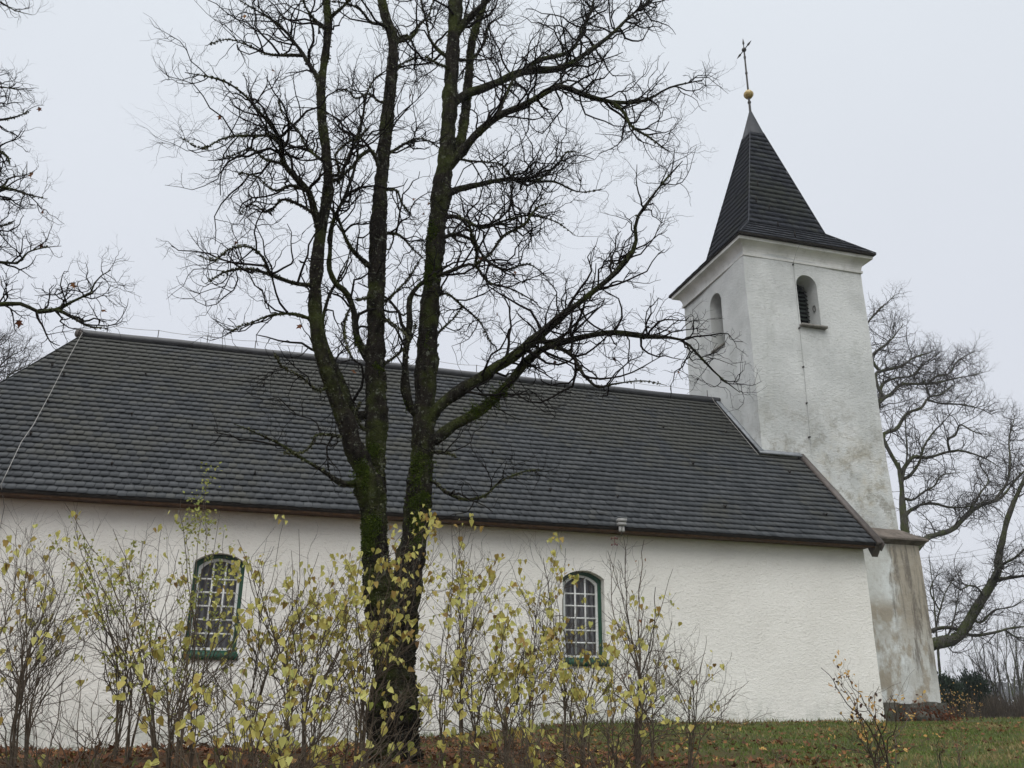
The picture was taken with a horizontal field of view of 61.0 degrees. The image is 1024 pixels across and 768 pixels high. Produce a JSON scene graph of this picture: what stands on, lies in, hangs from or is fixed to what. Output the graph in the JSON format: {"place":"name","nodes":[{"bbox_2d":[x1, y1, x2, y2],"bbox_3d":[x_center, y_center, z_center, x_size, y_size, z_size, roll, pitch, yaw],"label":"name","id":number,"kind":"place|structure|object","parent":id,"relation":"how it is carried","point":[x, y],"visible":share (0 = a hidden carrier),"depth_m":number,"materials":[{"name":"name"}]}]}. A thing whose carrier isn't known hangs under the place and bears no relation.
{"place":"outdoors","nodes":[
{"label":"outdoors","id":0,"kind":"place"},
{"bbox_2d":[0,716,1023,767],"bbox_3d":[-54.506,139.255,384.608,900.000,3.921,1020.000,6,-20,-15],"label":"ground","id":1,"kind":"structure","parent":0,"point":[721,754],"depth_m":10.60,"materials":[{"name":"green plant"}]},
{"bbox_2d":[0,312,45,381],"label":"bare tree","id":2,"kind":"object","parent":1,"relation":"on","point":[5,365],"visible":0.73,"depth_m":37.92,"materials":[{"name":"brown plant"}]},
{"bbox_2d":[0,516,99,767],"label":"lilac bush","id":3,"kind":"object","parent":1,"relation":"on","point":[39,652],"visible":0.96,"depth_m":6.28,"materials":[{"name":"yellow plant"}]},
{"bbox_2d":[0,500,131,767],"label":"lilac bush","id":4,"kind":"object","parent":1,"relation":"on","point":[50,597],"visible":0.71,"depth_m":6.69,"materials":[{"name":"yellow plant"}]},
{"bbox_2d":[0,0,149,354],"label":"maple tree","id":5,"kind":"object","parent":1,"relation":"on","point":[65,302],"visible":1,"depth_m":8.06,"materials":[{"name":"black plant"}]},
{"bbox_2d":[0,652,169,767],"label":"lilac bush","id":6,"kind":"object","parent":1,"relation":"on","point":[148,763],"visible":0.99,"depth_m":4.32,"materials":[{"name":"yellow plant"}]},
{"bbox_2d":[40,504,222,767],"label":"bush","id":7,"kind":"object","parent":1,"relation":"on","point":[155,741],"visible":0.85,"depth_m":6.23,"materials":[{"name":"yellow plant"}]},
{"bbox_2d":[48,486,222,762],"bbox_3d":[-3.113,1.956,6.933,1.332,2.059,1.276,18,-26,-39],"label":"lilac bush","id":8,"kind":"object","parent":1,"relation":"on","point":[117,675],"visible":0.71,"depth_m":6.77,"materials":[{"name":"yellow plant"}]},
{"bbox_2d":[91,560,291,767],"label":"lilac bush","id":9,"kind":"object","parent":1,"relation":"on","point":[158,653],"visible":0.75,"depth_m":6.09,"materials":[{"name":"yellow plant"}]},
{"bbox_2d":[148,462,255,767],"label":"bush","id":10,"kind":"object","parent":1,"relation":"on","point":[194,594],"visible":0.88,"depth_m":6.16,"materials":[{"name":"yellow plant"}]},
{"bbox_2d":[90,630,345,767],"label":"lilac bush","id":11,"kind":"object","parent":1,"relation":"on","point":[199,719],"visible":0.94,"depth_m":4.30,"materials":[{"name":"yellow plant"}]},
{"bbox_2d":[200,514,364,765],"bbox_3d":[-1.942,2.047,7.010,1.316,1.979,1.274,12,-23,-30],"label":"lilac bush","id":12,"kind":"object","parent":1,"relation":"on","point":[276,636],"visible":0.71,"depth_m":6.93,"materials":[{"name":"yellow plant"}]},
{"bbox_2d":[201,637,413,767],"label":"lilac bush","id":13,"kind":"object","parent":1,"relation":"on","point":[285,760],"visible":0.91,"depth_m":4.60,"materials":[{"name":"yellow plant"}]},
{"bbox_2d":[216,548,399,767],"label":"lilac bush","id":14,"kind":"object","parent":1,"relation":"on","point":[324,623],"visible":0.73,"depth_m":6.51,"materials":[{"name":"yellow plant"}]},
{"bbox_2d":[218,636,470,767],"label":"lilac bush","id":15,"kind":"object","parent":1,"relation":"on","point":[412,750],"visible":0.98,"depth_m":4.75,"materials":[{"name":"yellow plant"}]},
{"bbox_2d":[252,504,467,767],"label":"lilac bush","id":16,"kind":"object","parent":1,"relation":"on","point":[404,635],"visible":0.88,"depth_m":6.48,"materials":[{"name":"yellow plant"}]},
{"bbox_2d":[120,0,766,763],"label":"maple tree","id":17,"kind":"object","parent":1,"relation":"on","point":[366,462],"visible":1,"depth_m":8.57,"materials":[{"name":"black plant"}]},
{"bbox_2d":[401,506,527,764],"bbox_3d":[-0.454,2.104,7.630,1.216,2.385,1.744,0,-20,0],"label":"lilac bush","id":18,"kind":"object","parent":1,"relation":"on","point":[491,573],"visible":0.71,"depth_m":7.60,"materials":[{"name":"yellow plant"}]},
{"bbox_2d":[0,40,949,751],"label":"church","id":19,"kind":"structure","parent":1,"relation":"on","point":[762,522],"depth_m":19.77,"materials":[{"name":"paint"}]},
{"bbox_2d":[182,555,244,659],"bbox_3d":[-5.707,4.269,16.810,1.020,2.035,0.455,6,-20,-15],"label":"window","id":20,"kind":"structure","parent":19,"relation":"in","point":[236,587],"depth_m":16.95,"materials":[{"name":"glass"}]},
{"bbox_2d":[563,572,609,666],"bbox_3d":[1.515,5.026,18.767,1.030,2.035,0.455,6,-20,-15],"label":"window","id":21,"kind":"structure","parent":19,"relation":"in","point":[573,595],"depth_m":18.93,"materials":[{"name":"grey glass"}]},
{"bbox_2d":[611,517,626,545],"bbox_3d":[2.326,3.191,18.817,0.359,0.622,0.268,16,-25,-38],"label":"lamp","id":22,"kind":"object","parent":19,"relation":"attached to","point":[621,521],"visible":0.97,"depth_m":18.84,"materials":[{"name":"grey plastic"}]},
{"bbox_2d":[406,574,583,767],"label":"lilac bush","id":23,"kind":"object","parent":1,"relation":"on","point":[522,670],"visible":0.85,"depth_m":6.41,"materials":[{"name":"yellow plant"}]},
{"bbox_2d":[0,717,1023,767],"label":"leaf litter","id":24,"kind":"object","parent":1,"relation":"on","point":[146,748],"visible":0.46,"depth_m":8.68,"materials":[{"name":"plant"}]},
{"bbox_2d":[422,650,620,767],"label":"lilac bush","id":25,"kind":"object","parent":1,"relation":"on","point":[486,714],"visible":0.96,"depth_m":5.19,"materials":[{"name":"yellow plant"}]},
{"bbox_2d":[479,522,631,765],"bbox_3d":[0.354,2.309,7.947,1.203,2.250,1.387,-18,-27,41],"label":"lilac bush","id":26,"kind":"object","parent":1,"relation":"on","point":[549,614],"visible":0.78,"depth_m":7.86,"materials":[{"name":"yellow plant"}]},
{"bbox_2d":[513,582,697,767],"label":"lilac bush","id":27,"kind":"object","parent":1,"relation":"on","point":[602,657],"visible":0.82,"depth_m":7.21,"materials":[{"name":"yellow plant"}]},
{"bbox_2d":[520,641,709,767],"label":"lilac bush","id":28,"kind":"object","parent":1,"relation":"on","point":[592,711],"visible":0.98,"depth_m":5.39,"materials":[{"name":"yellow plant"}]},
{"bbox_2d":[593,530,692,767],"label":"bush","id":29,"kind":"object","parent":1,"relation":"on","point":[639,677],"visible":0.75,"depth_m":7.68,"materials":[{"name":"brown plant"}]},
{"bbox_2d":[611,593,778,767],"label":"lilac bush","id":30,"kind":"object","parent":1,"relation":"on","point":[677,666],"visible":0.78,"depth_m":8.01,"materials":[{"name":"plant"}]},
{"bbox_2d":[763,744,796,764],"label":"weed stalk","id":31,"kind":"object","parent":1,"relation":"on","point":[782,754],"visible":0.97,"depth_m":8.79,"materials":[{"name":"brown plant"}]},
{"bbox_2d":[804,736,846,764],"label":"weed stalk","id":32,"kind":"object","parent":1,"relation":"on","point":[817,758],"visible":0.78,"depth_m":8.86,"materials":[{"name":"brown plant"}]},
{"bbox_2d":[821,650,939,767],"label":"orange leaf shrub","id":33,"kind":"object","parent":1,"relation":"on","point":[865,735],"visible":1,"depth_m":7.21,"materials":[{"name":"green plant"}]},
{"bbox_2d":[900,713,913,720],"bbox_3d":[9.867,8.353,21.706,0.371,0.260,0.254,6,-20,-15],"label":"stone","id":34,"kind":"object","parent":1,"relation":"on","point":[905,717],"visible":0.34,"depth_m":21.63,"materials":[{"name":"grey stone"}]},
{"bbox_2d":[915,711,929,720],"bbox_3d":[10.277,8.365,21.825,0.442,0.301,0.318,16,-25,-36],"label":"stone","id":35,"kind":"object","parent":1,"relation":"on","point":[921,716],"visible":0.59,"depth_m":21.71,"materials":[{"name":"grey stone"}]},
{"bbox_2d":[889,698,980,721],"bbox_3d":[10.635,8.241,22.059,2.860,0.767,0.780,6,-20,-15],"label":"withered plant","id":36,"kind":"object","parent":1,"relation":"on","point":[947,714],"visible":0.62,"depth_m":21.94,"materials":[{"name":"brown plant"}]},
{"bbox_2d":[930,714,939,720],"bbox_3d":[10.646,8.428,21.918,0.304,0.218,0.197,6,-20,-15],"label":"stone","id":37,"kind":"object","parent":1,"relation":"on","point":[933,716],"visible":0.59,"depth_m":21.85,"materials":[{"name":"grey stone"}]},
{"bbox_2d":[920,709,950,767],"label":"weed stalk","id":38,"kind":"object","parent":1,"relation":"on","point":[937,747],"visible":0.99,"depth_m":9.07,"materials":[{"name":"brown plant"}]},
{"bbox_2d":[867,280,1023,664],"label":"bare tree","id":39,"kind":"object","parent":1,"relation":"on","point":[961,632],"visible":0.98,"depth_m":38.69,"materials":[{"name":"brown plant"}]},
{"bbox_2d":[937,670,971,717],"bbox_3d":[17.085,12.286,33.995,1.673,2.511,1.395,6,-20,-15],"label":"evergreen shrub","id":40,"kind":"object","parent":1,"relation":"on","point":[945,681],"visible":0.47,"depth_m":33.88,"materials":[{"name":"green plant"}]},
{"bbox_2d":[940,682,982,717],"bbox_3d":[17.108,12.221,33.066,2.659,1.750,1.241,6,-20,-15],"label":"orange leaf shrub","id":41,"kind":"object","parent":1,"relation":"on","point":[967,709],"visible":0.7,"depth_m":33.01,"materials":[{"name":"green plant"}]},
{"bbox_2d":[946,723,980,767],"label":"weed stalk","id":42,"kind":"object","parent":1,"relation":"on","point":[960,748],"visible":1,"depth_m":9.43,"materials":[{"name":"brown plant"}]},
{"bbox_2d":[946,666,994,713],"bbox_3d":[19.190,13.242,36.657,2.287,2.569,2.346,-6,-21,18],"label":"evergreen shrub","id":43,"kind":"object","parent":1,"relation":"on","point":[975,681],"visible":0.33,"depth_m":36.47,"materials":[{"name":"green plant"}]},
{"bbox_2d":[942,648,1005,693],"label":"willow tree","id":44,"kind":"object","parent":1,"relation":"on","point":[979,671],"visible":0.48,"depth_m":41.50,"materials":[{"name":"brown plant"}]},
{"bbox_2d":[939,675,1023,701],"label":"distant wood","id":45,"kind":"object","parent":1,"relation":"on","point":[1005,684],"visible":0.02,"depth_m":361.50,"materials":[{"name":"plant"}]},
{"bbox_2d":[956,610,1012,704],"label":"willow tree","id":46,"kind":"object","parent":1,"relation":"on","point":[998,688],"visible":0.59,"depth_m":46.53,"materials":[{"name":"brown plant"}]},
{"bbox_2d":[945,690,1023,718],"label":"brushwood","id":47,"kind":"object","parent":1,"relation":"on","point":[997,707],"visible":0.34,"depth_m":34.58,"materials":[{"name":"plant"}]},
{"bbox_2d":[994,608,1023,701],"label":"willow tree","id":48,"kind":"object","parent":1,"relation":"on","point":[1020,682],"visible":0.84,"depth_m":54.37,"materials":[{"name":"brown plant"}]},
{"bbox_2d":[0,0,1023,701],"label":"sky","id":49,"kind":"structure","parent":0,"point":[899,124],"materials":[{"name":"white"}]},
{"bbox_2d":[922,552,976,674],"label":"bare tree","id":50,"kind":"object","parent":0,"point":[959,611],"visible":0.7,"depth_m":44.92,"materials":[{"name":"brown plant"}]}
]}

